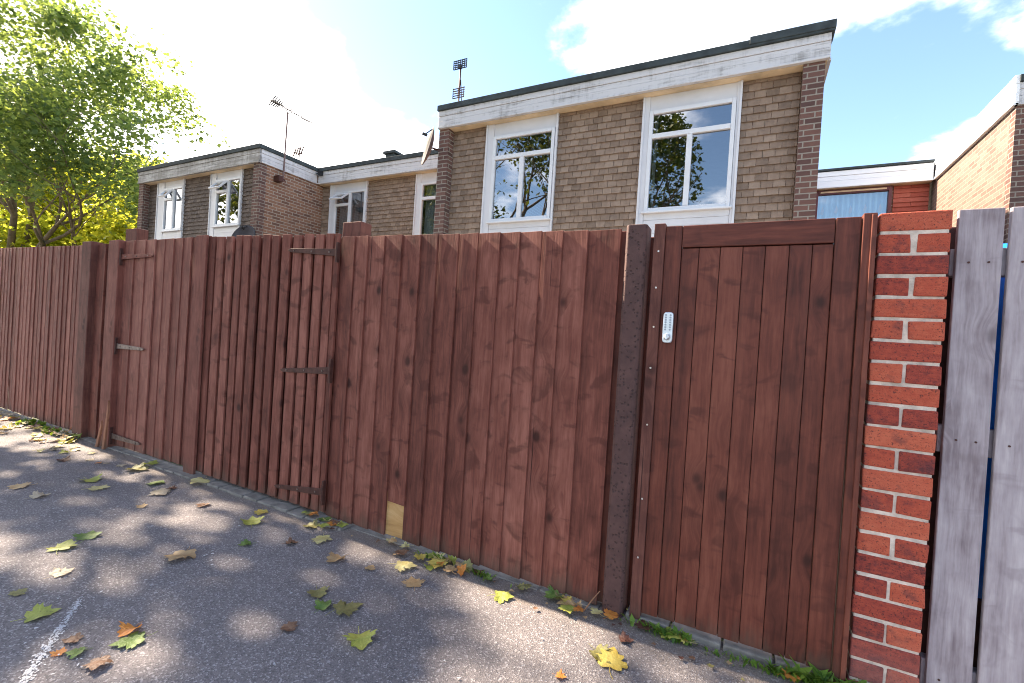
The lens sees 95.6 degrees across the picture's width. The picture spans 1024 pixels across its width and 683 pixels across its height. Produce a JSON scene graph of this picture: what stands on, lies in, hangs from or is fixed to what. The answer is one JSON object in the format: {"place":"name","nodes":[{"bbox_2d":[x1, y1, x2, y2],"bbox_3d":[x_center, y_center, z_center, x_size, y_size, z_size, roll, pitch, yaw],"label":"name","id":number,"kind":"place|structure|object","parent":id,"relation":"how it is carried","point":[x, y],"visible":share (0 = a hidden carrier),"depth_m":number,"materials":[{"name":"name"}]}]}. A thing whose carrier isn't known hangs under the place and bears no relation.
{"place":"outdoors","nodes":[
{"label":"outdoors","id":0,"kind":"place"},
{"bbox_2d":[0,407,811,682],"bbox_3d":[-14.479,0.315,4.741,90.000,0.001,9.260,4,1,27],"label":"footpath","id":1,"kind":"structure","parent":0,"point":[217,621],"depth_m":2.11,"materials":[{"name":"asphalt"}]},
{"bbox_2d":[0,422,18,428],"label":"fallen leaf","id":2,"kind":"object","parent":1,"relation":"on","point":[9,426],"visible":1,"depth_m":4.81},
{"bbox_2d":[8,588,27,595],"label":"fallen leaf","id":3,"kind":"object","parent":1,"relation":"on","point":[18,592],"visible":1,"depth_m":2.06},
{"bbox_2d":[7,482,37,489],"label":"fallen leaf","id":4,"kind":"object","parent":1,"relation":"on","point":[16,486],"visible":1,"depth_m":3.27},
{"bbox_2d":[15,417,45,427],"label":"weed","id":5,"kind":"object","parent":1,"relation":"on","point":[33,420],"visible":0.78,"depth_m":5.00,"materials":[{"name":"green plant"}]},
{"bbox_2d":[10,602,60,622],"bbox_3d":[-1.953,1.117,1.913,0.116,0.029,0.108,0,3,-82],"label":"fallen leaf","id":6,"kind":"object","parent":1,"relation":"on","point":[40,610],"visible":1,"depth_m":1.93,"materials":[{"name":"plant"}]},
{"bbox_2d":[25,490,50,498],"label":"fallen leaf","id":7,"kind":"object","parent":1,"relation":"on","point":[36,494],"visible":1,"depth_m":3.12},
{"bbox_2d":[18,596,83,682],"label":"worn white line","id":8,"kind":"object","parent":1,"relation":"on","point":[30,669],"visible":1,"depth_m":1.72,"materials":[{"name":"paint"}]},
{"bbox_2d":[50,647,67,656],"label":"fallen leaf","id":9,"kind":"object","parent":1,"relation":"on","point":[60,651],"visible":1,"depth_m":1.71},
{"bbox_2d":[44,567,74,578],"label":"fallen leaf","id":10,"kind":"object","parent":1,"relation":"on","point":[61,572],"visible":1,"depth_m":2.23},
{"bbox_2d":[46,539,76,554],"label":"fallen leaf","id":11,"kind":"object","parent":1,"relation":"on","point":[66,544],"visible":1,"depth_m":2.48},
{"bbox_2d":[41,424,81,438],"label":"weed","id":12,"kind":"object","parent":1,"relation":"on","point":[45,427],"visible":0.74,"depth_m":4.71,"materials":[{"name":"green plant"}]},
{"bbox_2d":[62,632,83,642],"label":"fallen leaf","id":13,"kind":"object","parent":1,"relation":"on","point":[77,637],"visible":1,"depth_m":1.79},
{"bbox_2d":[0,408,158,460],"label":"kerb edging","id":14,"kind":"object","parent":1,"relation":"on","point":[127,451],"visible":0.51,"depth_m":4.35,"materials":[{"name":"concrete"}]},
{"bbox_2d":[0,245,81,429],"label":"board fence","id":15,"kind":"object","parent":14,"relation":"on","point":[40,288],"visible":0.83,"depth_m":5.17,"materials":[{"name":"brown wood"}]},
{"bbox_2d":[72,241,102,437],"bbox_3d":[-4.286,-0.015,4.689,0.192,1.972,0.100,4,1,27],"label":"fence post","id":16,"kind":"object","parent":14,"relation":"on","point":[85,334],"visible":0.76,"depth_m":4.63,"materials":[{"name":"brown wood"}]},
{"bbox_2d":[88,243,108,438],"bbox_3d":[-4.025,-0.002,4.585,0.390,1.920,0.067,4,1,27],"label":"board fence","id":17,"kind":"object","parent":14,"relation":"on","point":[98,339],"visible":0.5,"depth_m":4.58,"materials":[{"name":"brown wood"}]},
{"bbox_2d":[98,240,124,447],"bbox_3d":[-3.787,0.024,4.422,0.196,1.961,0.098,4,1,27],"label":"fence post","id":18,"kind":"object","parent":14,"relation":"on","point":[113,306],"visible":0.57,"depth_m":4.37,"materials":[{"name":"brown wood"}]},
{"bbox_2d":[109,236,211,466],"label":"fence gate","id":19,"kind":"structure","parent":18,"relation":"attached to","point":[153,346],"depth_m":4.08,"materials":[{"name":"brown wood"}]},
{"bbox_2d":[65,646,93,658],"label":"fallen leaf","id":20,"kind":"object","parent":1,"relation":"on","point":[75,652],"visible":1,"depth_m":1.71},
{"bbox_2d":[0,140,168,280],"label":"broadleaf tree","id":21,"kind":"object","parent":1,"relation":"on","point":[46,223],"visible":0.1,"depth_m":22.87,"materials":[{"name":"green plant"}]},
{"bbox_2d":[31,180,138,245],"bbox_3d":[-19.557,-4.479,25.442,9.777,8.989,15.874,3,1,-26],"label":"broadleaf tree","id":22,"kind":"object","parent":1,"relation":"on","point":[100,233],"visible":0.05,"depth_m":21.01,"materials":[{"name":"yellow plant"}]},
{"bbox_2d":[72,530,101,542],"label":"fallen leaf","id":23,"kind":"object","parent":1,"relation":"on","point":[88,535],"visible":1,"depth_m":2.60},
{"bbox_2d":[80,473,102,481],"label":"fallen leaf","id":24,"kind":"object","parent":1,"relation":"on","point":[95,479],"visible":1,"depth_m":3.48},
{"bbox_2d":[81,484,109,489],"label":"fallen leaf","id":25,"kind":"object","parent":1,"relation":"on","point":[98,487],"visible":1,"depth_m":3.33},
{"bbox_2d":[82,655,113,670],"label":"fallen leaf","id":26,"kind":"object","parent":1,"relation":"on","point":[94,663],"visible":1,"depth_m":1.67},
{"bbox_2d":[95,420,102,446],"bbox_3d":[-3.864,0.862,4.346,0.101,0.259,0.018,4,1,27],"label":"wooden stake","id":27,"kind":"object","parent":1,"relation":"on","point":[97,444],"visible":1,"depth_m":4.33,"materials":[{"name":"brown wood"}]},
{"bbox_2d":[101,400,109,449],"bbox_3d":[-3.752,0.770,4.291,0.087,0.459,0.018,4,1,27],"label":"wooden stake","id":28,"kind":"object","parent":1,"relation":"on","point":[104,441],"visible":1,"depth_m":4.28,"materials":[{"name":"brown wood"}]},
{"bbox_2d":[0,0,231,321],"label":"broadleaf tree","id":29,"kind":"object","parent":1,"relation":"on","point":[34,113],"visible":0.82,"depth_m":18.52,"materials":[{"name":"green plant"}]},
{"bbox_2d":[117,621,142,636],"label":"fallen leaf","id":30,"kind":"object","parent":1,"relation":"on","point":[128,628],"visible":1,"depth_m":1.85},
{"bbox_2d":[109,631,157,648],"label":"fallen leaf","id":31,"kind":"object","parent":1,"relation":"on","point":[132,640],"visible":1,"depth_m":1.80,"materials":[{"name":"plant"}]},
{"bbox_2d":[126,228,148,240],"bbox_3d":[-3.709,-0.041,4.523,0.207,2.098,0.100,4,1,27],"label":"fence post","id":32,"kind":"object","parent":1,"relation":"on","point":[137,234],"visible":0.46,"depth_m":4.46,"materials":[{"name":"brown wood"}]},
{"bbox_2d":[126,462,148,469],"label":"fallen leaf","id":33,"kind":"object","parent":1,"relation":"on","point":[140,466],"visible":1,"depth_m":3.82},
{"bbox_2d":[147,488,169,495],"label":"fallen leaf","id":34,"kind":"object","parent":1,"relation":"on","point":[162,491],"visible":1,"depth_m":3.31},
{"bbox_2d":[164,546,195,560],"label":"fallen leaf","id":35,"kind":"object","parent":1,"relation":"on","point":[181,554],"visible":1,"depth_m":2.46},
{"bbox_2d":[190,477,209,483],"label":"fallen leaf","id":36,"kind":"object","parent":1,"relation":"on","point":[199,479],"visible":1,"depth_m":3.57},
{"bbox_2d":[238,539,251,545],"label":"fallen leaf","id":37,"kind":"object","parent":1,"relation":"on","point":[245,542],"visible":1,"depth_m":2.64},
{"bbox_2d":[145,460,354,530],"bbox_3d":[-2.078,1.118,3.474,2.329,0.048,0.131,4,1,27],"label":"kerb edging","id":38,"kind":"object","parent":1,"relation":"on","point":[290,508],"visible":0.72,"depth_m":3.35,"materials":[{"name":"concrete"}]},
{"bbox_2d":[183,235,208,473],"bbox_3d":[-2.553,0.116,3.749,0.146,1.945,0.020,4,1,27],"label":"fence post","id":39,"kind":"object","parent":38,"relation":"on","point":[196,351],"visible":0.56,"depth_m":3.73,"materials":[{"name":"brown wood"}]},
{"bbox_2d":[240,516,263,526],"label":"fallen leaf","id":40,"kind":"object","parent":1,"relation":"on","point":[252,520],"visible":1,"depth_m":2.92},
{"bbox_2d":[254,509,267,514],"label":"fallen leaf","id":41,"kind":"object","parent":1,"relation":"on","point":[259,511],"visible":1,"depth_m":3.10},
{"bbox_2d":[137,143,424,239],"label":"terraced house","id":42,"kind":"structure","parent":1,"relation":"on","point":[226,193],"depth_m":12.19,"materials":[{"name":"brown brick"}]},
{"bbox_2d":[154,179,185,239],"bbox_3d":[-9.680,-3.299,13.084,1.369,2.445,0.412,4,1,27],"label":"window","id":43,"kind":"structure","parent":42,"relation":"in","point":[177,188],"depth_m":13.14,"materials":[{"name":"white plastic"}]},
{"bbox_2d":[207,168,243,236],"bbox_3d":[-7.424,-3.145,11.851,1.339,2.445,0.335,4,1,27],"label":"window","id":44,"kind":"structure","parent":42,"relation":"in","point":[217,180],"depth_m":11.91,"materials":[{"name":"white plastic"}]},
{"bbox_2d":[232,225,254,238],"bbox_3d":[-6.335,-2.470,11.035,0.557,0.632,0.481,3,1,-40],"label":"satellite dish","id":45,"kind":"object","parent":42,"relation":"attached to","point":[246,230],"visible":0.29,"depth_m":11.10,"materials":[{"name":"grey metal"}]},
{"bbox_2d":[268,95,311,182],"bbox_3d":[-5.553,-4.894,11.621,0.265,1.946,1.138,4,1,27],"label":"tv aerial","id":46,"kind":"object","parent":42,"relation":"attached to","point":[278,178],"visible":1,"depth_m":11.48,"materials":[{"name":"grey metal"}]},
{"bbox_2d":[293,147,304,159],"bbox_3d":[-6.320,-5.535,13.762,0.429,0.426,0.133,4,1,27],"label":"tv aerial","id":47,"kind":"object","parent":42,"relation":"attached to","point":[296,152],"visible":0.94,"depth_m":13.71,"materials":[{"name":"metal"}]},
{"bbox_2d":[24,490,542,677],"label":"white path marks","id":48,"kind":"object","parent":1,"relation":"on","point":[157,592],"visible":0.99,"depth_m":2.10,"materials":[{"name":"paint"}]},
{"bbox_2d":[280,621,297,633],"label":"fallen leaf","id":49,"kind":"object","parent":1,"relation":"on","point":[289,626],"visible":1,"depth_m":1.94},
{"bbox_2d":[303,518,319,527],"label":"fallen leaf","id":50,"kind":"object","parent":1,"relation":"on","point":[314,523],"visible":0.98,"depth_m":2.94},
{"bbox_2d":[307,585,328,597],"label":"fallen leaf","id":51,"kind":"object","parent":1,"relation":"on","point":[320,593],"visible":1,"depth_m":2.20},
{"bbox_2d":[312,534,331,543],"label":"fallen leaf","id":52,"kind":"object","parent":1,"relation":"on","point":[319,539],"visible":1,"depth_m":2.75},
{"bbox_2d":[314,598,331,612],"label":"fallen leaf","id":53,"kind":"object","parent":1,"relation":"on","point":[322,605],"visible":1,"depth_m":2.10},
{"bbox_2d":[327,552,348,561],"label":"fallen leaf","id":54,"kind":"object","parent":1,"relation":"on","point":[332,557],"visible":1,"depth_m":2.53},
{"bbox_2d":[325,600,362,616],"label":"fallen leaf","id":55,"kind":"object","parent":1,"relation":"on","point":[341,607],"visible":1,"depth_m":2.09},
{"bbox_2d":[343,221,371,236],"bbox_3d":[-1.116,0.189,3.174,0.167,1.991,0.100,4,1,27],"label":"fence post","id":56,"kind":"object","parent":1,"relation":"on","point":[359,228],"visible":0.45,"depth_m":3.12,"materials":[{"name":"brown wood"}]},
{"bbox_2d":[196,233,341,511],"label":"fence gate","id":57,"kind":"structure","parent":56,"relation":"attached to","point":[268,363],"depth_m":3.35,"materials":[{"name":"brown wood"}]},
{"bbox_2d":[342,626,376,649],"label":"fallen leaf","id":58,"kind":"object","parent":1,"relation":"on","point":[361,641],"visible":1,"depth_m":1.88,"materials":[{"name":"plant"}]},
{"bbox_2d":[318,150,437,237],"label":"terraced house","id":59,"kind":"structure","parent":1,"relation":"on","point":[392,195],"depth_m":11.65,"materials":[{"name":"brown brick"}]},
{"bbox_2d":[328,180,368,237],"bbox_3d":[-4.390,-2.956,12.213,1.339,2.445,0.465,4,1,27],"label":"window","id":60,"kind":"structure","parent":59,"relation":"in","point":[353,196],"depth_m":12.32,"materials":[{"name":"white plastic"}]},
{"bbox_2d":[383,149,402,156],"bbox_3d":[-2.957,-4.608,11.536,0.380,0.165,0.320,4,1,27],"label":"roof vent","id":61,"kind":"object","parent":59,"relation":"on","point":[390,153],"visible":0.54,"depth_m":11.41,"materials":[{"name":"metal"}]},
{"bbox_2d":[412,172,436,234],"bbox_3d":[-1.749,-2.778,10.976,1.358,2.445,0.253,4,1,27],"label":"window","id":62,"kind":"structure","parent":59,"relation":"in","point":[426,179],"depth_m":11.17,"materials":[{"name":"white plastic"}]},
{"bbox_2d":[392,549,408,555],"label":"fallen leaf","id":63,"kind":"object","parent":1,"relation":"on","point":[402,552],"visible":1,"depth_m":2.63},
{"bbox_2d":[388,561,416,571],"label":"fallen leaf","id":64,"kind":"object","parent":1,"relation":"on","point":[400,566],"visible":1,"depth_m":2.48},
{"bbox_2d":[401,576,424,590],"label":"fallen leaf","id":65,"kind":"object","parent":1,"relation":"on","point":[411,581],"visible":1,"depth_m":2.34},
{"bbox_2d":[413,553,426,559],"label":"fallen leaf","id":66,"kind":"object","parent":1,"relation":"on","point":[421,556],"visible":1,"depth_m":2.59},
{"bbox_2d":[426,557,447,568],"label":"fallen leaf","id":67,"kind":"object","parent":1,"relation":"on","point":[433,561],"visible":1,"depth_m":2.53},
{"bbox_2d":[416,548,463,563],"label":"weed","id":68,"kind":"object","parent":1,"relation":"on","point":[438,555],"visible":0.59,"depth_m":2.60,"materials":[{"name":"green plant"}]},
{"bbox_2d":[443,565,457,573],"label":"fallen leaf","id":69,"kind":"object","parent":1,"relation":"on","point":[449,568],"visible":1,"depth_m":2.47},
{"bbox_2d":[448,555,456,565],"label":"fallen leaf","id":70,"kind":"object","parent":1,"relation":"on","point":[453,559],"visible":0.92,"depth_m":2.57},
{"bbox_2d":[457,564,465,575],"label":"fallen leaf","id":71,"kind":"object","parent":1,"relation":"on","point":[461,570],"visible":0.96,"depth_m":2.47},
{"bbox_2d":[461,559,472,572],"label":"fallen leaf","id":72,"kind":"object","parent":1,"relation":"on","point":[468,563],"visible":0.76,"depth_m":2.51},
{"bbox_2d":[351,525,600,608],"bbox_3d":[-0.294,1.245,2.604,1.607,0.036,0.070,4,1,27],"label":"kerb edging","id":73,"kind":"object","parent":1,"relation":"on","point":[400,541],"visible":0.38,"depth_m":2.54,"materials":[{"name":"concrete"}]},
{"bbox_2d":[324,229,626,604],"bbox_3d":[-0.341,0.289,2.673,1.965,1.858,0.071,4,1,27],"label":"board fence","id":74,"kind":"object","parent":73,"relation":"on","point":[473,396],"visible":0.97,"depth_m":2.55,"materials":[{"name":"brown wood"}]},
{"bbox_2d":[467,568,511,587],"bbox_3d":[-0.126,1.224,2.417,0.269,0.042,0.067,4,1,33],"label":"weed","id":75,"kind":"object","parent":1,"relation":"on","point":[481,574],"visible":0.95,"depth_m":2.44,"materials":[{"name":"green plant"}]},
{"bbox_2d":[487,590,513,603],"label":"fallen leaf","id":76,"kind":"object","parent":1,"relation":"on","point":[500,597],"visible":1,"depth_m":2.26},
{"bbox_2d":[544,584,566,597],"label":"fallen leaf","id":77,"kind":"object","parent":1,"relation":"on","point":[550,593],"visible":0.99,"depth_m":2.29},
{"bbox_2d":[552,668,565,677],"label":"fallen leaf","id":78,"kind":"object","parent":1,"relation":"on","point":[560,674],"visible":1,"depth_m":1.76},
{"bbox_2d":[559,602,573,612],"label":"fallen leaf","id":79,"kind":"object","parent":1,"relation":"on","point":[568,608],"visible":1,"depth_m":2.17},
{"bbox_2d":[557,596,575,605],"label":"fallen leaf","id":80,"kind":"object","parent":1,"relation":"on","point":[571,602],"visible":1,"depth_m":2.23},
{"bbox_2d":[590,607,604,616],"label":"fallen leaf","id":81,"kind":"object","parent":1,"relation":"on","point":[595,611],"visible":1,"depth_m":2.17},
{"bbox_2d":[603,608,618,619],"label":"fallen leaf","id":82,"kind":"object","parent":1,"relation":"on","point":[610,614],"visible":1,"depth_m":2.15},
{"bbox_2d":[594,647,627,678],"bbox_3d":[0.402,1.275,1.853,0.145,0.016,0.124,4,1,61],"label":"fallen leaf","id":83,"kind":"object","parent":1,"relation":"on","point":[613,656],"visible":1,"depth_m":1.86,"materials":[{"name":"plant"}]},
{"bbox_2d":[589,644,609,662],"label":"fallen leaf","id":84,"kind":"object","parent":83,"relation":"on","point":[596,650],"visible":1,"depth_m":1.91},
{"bbox_2d":[614,631,633,641],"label":"fallen leaf","id":85,"kind":"object","parent":1,"relation":"on","point":[623,637],"visible":1,"depth_m":2.00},
{"bbox_2d":[602,224,651,617],"bbox_3d":[0.548,0.375,2.221,0.097,1.845,0.112,4,1,27],"label":"fence post","id":86,"kind":"object","parent":1,"relation":"on","point":[627,411],"visible":0.88,"depth_m":2.17,"materials":[{"name":"brown paint"}]},
{"bbox_2d":[433,18,836,236],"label":"terraced house","id":87,"kind":"structure","parent":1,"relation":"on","point":[727,134],"depth_m":7.31,"materials":[{"name":"brown brick"}]},
{"bbox_2d":[421,127,437,164],"bbox_3d":[-1.592,-3.744,8.875,0.530,0.738,0.412,4,1,27],"label":"satellite dish","id":88,"kind":"object","parent":87,"relation":"attached to","point":[428,147],"visible":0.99,"depth_m":8.89,"materials":[{"name":"white metal"}]},
{"bbox_2d":[452,58,466,100],"bbox_3d":[-1.038,-4.938,9.054,0.316,1.118,0.076,4,1,27],"label":"tv aerial","id":89,"kind":"object","parent":87,"relation":"attached to","point":[459,66],"visible":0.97,"depth_m":9.04,"materials":[{"name":"metal"}]},
{"bbox_2d":[480,112,559,232],"bbox_3d":[0.099,-2.637,8.092,1.388,2.445,0.150,4,1,27],"label":"window","id":90,"kind":"structure","parent":87,"relation":"in","point":[549,123],"depth_m":8.05,"materials":[{"name":"white plastic"}]},
{"bbox_2d":[635,80,742,236],"bbox_3d":[2.583,-2.470,6.875,1.368,2.445,0.253,4,1,27],"label":"window","id":91,"kind":"structure","parent":87,"relation":"in","point":[726,94],"depth_m":6.80,"materials":[{"name":"white plastic"}]},
{"bbox_2d":[635,619,651,630],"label":"fallen leaf","id":92,"kind":"object","parent":1,"relation":"on","point":[639,625],"visible":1,"depth_m":2.08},
{"bbox_2d":[620,613,681,641],"bbox_3d":[0.609,1.271,2.058,0.282,0.046,0.088,4,1,27],"label":"weed","id":93,"kind":"object","parent":1,"relation":"on","point":[632,620],"visible":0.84,"depth_m":2.08,"materials":[{"name":"green plant"}]},
{"bbox_2d":[621,613,695,645],"bbox_3d":[0.638,1.270,2.047,0.327,0.052,0.094,4,1,27],"label":"weed","id":94,"kind":"object","parent":1,"relation":"on","point":[685,635],"visible":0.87,"depth_m":2.02,"materials":[{"name":"green plant"}]},
{"bbox_2d":[659,627,679,638],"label":"fallen leaf","id":95,"kind":"object","parent":1,"relation":"on","point":[676,636],"visible":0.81,"depth_m":2.01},
{"bbox_2d":[675,639,740,665],"bbox_3d":[0.802,1.297,1.959,0.305,0.021,0.061,4,1,29],"label":"weed","id":96,"kind":"object","parent":1,"relation":"on","point":[706,648],"visible":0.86,"depth_m":1.96,"materials":[{"name":"green plant"}]},
{"bbox_2d":[625,605,830,679],"bbox_3d":[0.914,1.313,2.008,0.830,0.061,0.095,4,1,27],"label":"kerb edging","id":97,"kind":"object","parent":1,"relation":"on","point":[714,642],"visible":0.34,"depth_m":1.98,"materials":[{"name":"concrete"}]},
{"bbox_2d":[715,649,778,676],"bbox_3d":[0.951,1.306,1.888,0.250,0.024,0.062,4,1,27],"label":"weed","id":98,"kind":"object","parent":1,"relation":"on","point":[734,658],"visible":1,"depth_m":1.90,"materials":[{"name":"green plant"}]},
{"bbox_2d":[753,657,803,680],"bbox_3d":[1.060,1.301,1.841,0.187,0.047,0.082,4,1,27],"label":"weed","id":99,"kind":"object","parent":1,"relation":"on","point":[777,669],"visible":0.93,"depth_m":1.84,"materials":[{"name":"green plant"}]},
{"bbox_2d":[778,666,800,682],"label":"fallen leaf","id":100,"kind":"object","parent":1,"relation":"on","point":[787,675],"visible":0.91,"depth_m":1.81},
{"bbox_2d":[779,653,854,682],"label":"weed","id":101,"kind":"object","parent":1,"relation":"on","point":[804,675],"visible":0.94,"depth_m":1.80,"materials":[{"name":"green plant"}]},
{"bbox_2d":[806,665,866,682],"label":"weed","id":102,"kind":"object","parent":1,"relation":"on","point":[837,679],"visible":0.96,"depth_m":1.77,"materials":[{"name":"green plant"}]},
{"bbox_2d":[830,213,877,681],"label":"fence post","id":103,"kind":"object","parent":1,"relation":"on","point":[854,442],"visible":0.82,"depth_m":1.78,"materials":[{"name":"brown wood"}]},
{"bbox_2d":[629,217,861,671],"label":"garden gate","id":104,"kind":"structure","parent":103,"relation":"attached to","point":[750,338],"depth_m":1.96,"materials":[{"name":"brown wood"}]},
{"bbox_2d":[846,210,952,682],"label":"brick pillar","id":105,"kind":"structure","parent":1,"relation":"on","point":[906,338],"depth_m":1.72,"materials":[{"name":"brick"}]},
{"bbox_2d":[918,206,1023,682],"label":"plank fence","id":106,"kind":"object","parent":1,"relation":"on","point":[968,635],"visible":0.85,"depth_m":1.65,"materials":[{"name":"wood"}]},
{"bbox_2d":[978,243,1006,598],"bbox_3d":[2.668,0.395,1.256,2.201,1.390,0.056,4,1,27],"label":"blue sheet","id":107,"kind":"object","parent":106,"relation":"hanging from","point":[992,422],"visible":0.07,"depth_m":1.71,"materials":[{"name":"plastic"}]},
{"bbox_2d":[0,0,1023,209],"label":"sky","id":108,"kind":"structure","parent":0,"point":[904,78],"materials":[{"name":"blue"}]},
{"bbox_2d":[815,159,934,218],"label":"terraced house","id":109,"kind":"structure","parent":0,"point":[860,191],"depth_m":10.15,"materials":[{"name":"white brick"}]},
{"bbox_2d":[815,186,892,218],"bbox_3d":[7.560,-2.570,10.392,1.400,1.658,0.183,4,1,27],"label":"window","id":110,"kind":"structure","parent":109,"relation":"in","point":[855,202],"depth_m":10.41,"materials":[{"name":"blue glass"}]},
{"bbox_2d":[928,74,1023,243],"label":"terraced house","id":111,"kind":"structure","parent":0,"point":[979,163],"depth_m":7.41,"materials":[{"name":"brick"}]},
{"label":"garden paving","id":112,"kind":"structure","parent":0,"visible":0},
{"bbox_2d":[627,237,653,607],"bbox_3d":[0.661,0.399,2.267,0.085,1.810,0.065,4,1,27],"label":"fence post","id":113,"kind":"object","parent":112,"relation":"on","point":[640,420],"visible":0.28,"depth_m":2.25,"materials":[{"name":"brown wood"}]},
{"bbox_2d":[925,227,955,586],"bbox_3d":[1.639,0.465,1.804,0.078,1.810,0.055,4,1,27],"label":"fence post","id":114,"kind":"object","parent":112,"relation":"on","point":[936,454],"visible":0.05,"depth_m":1.78,"materials":[{"name":"wood"}]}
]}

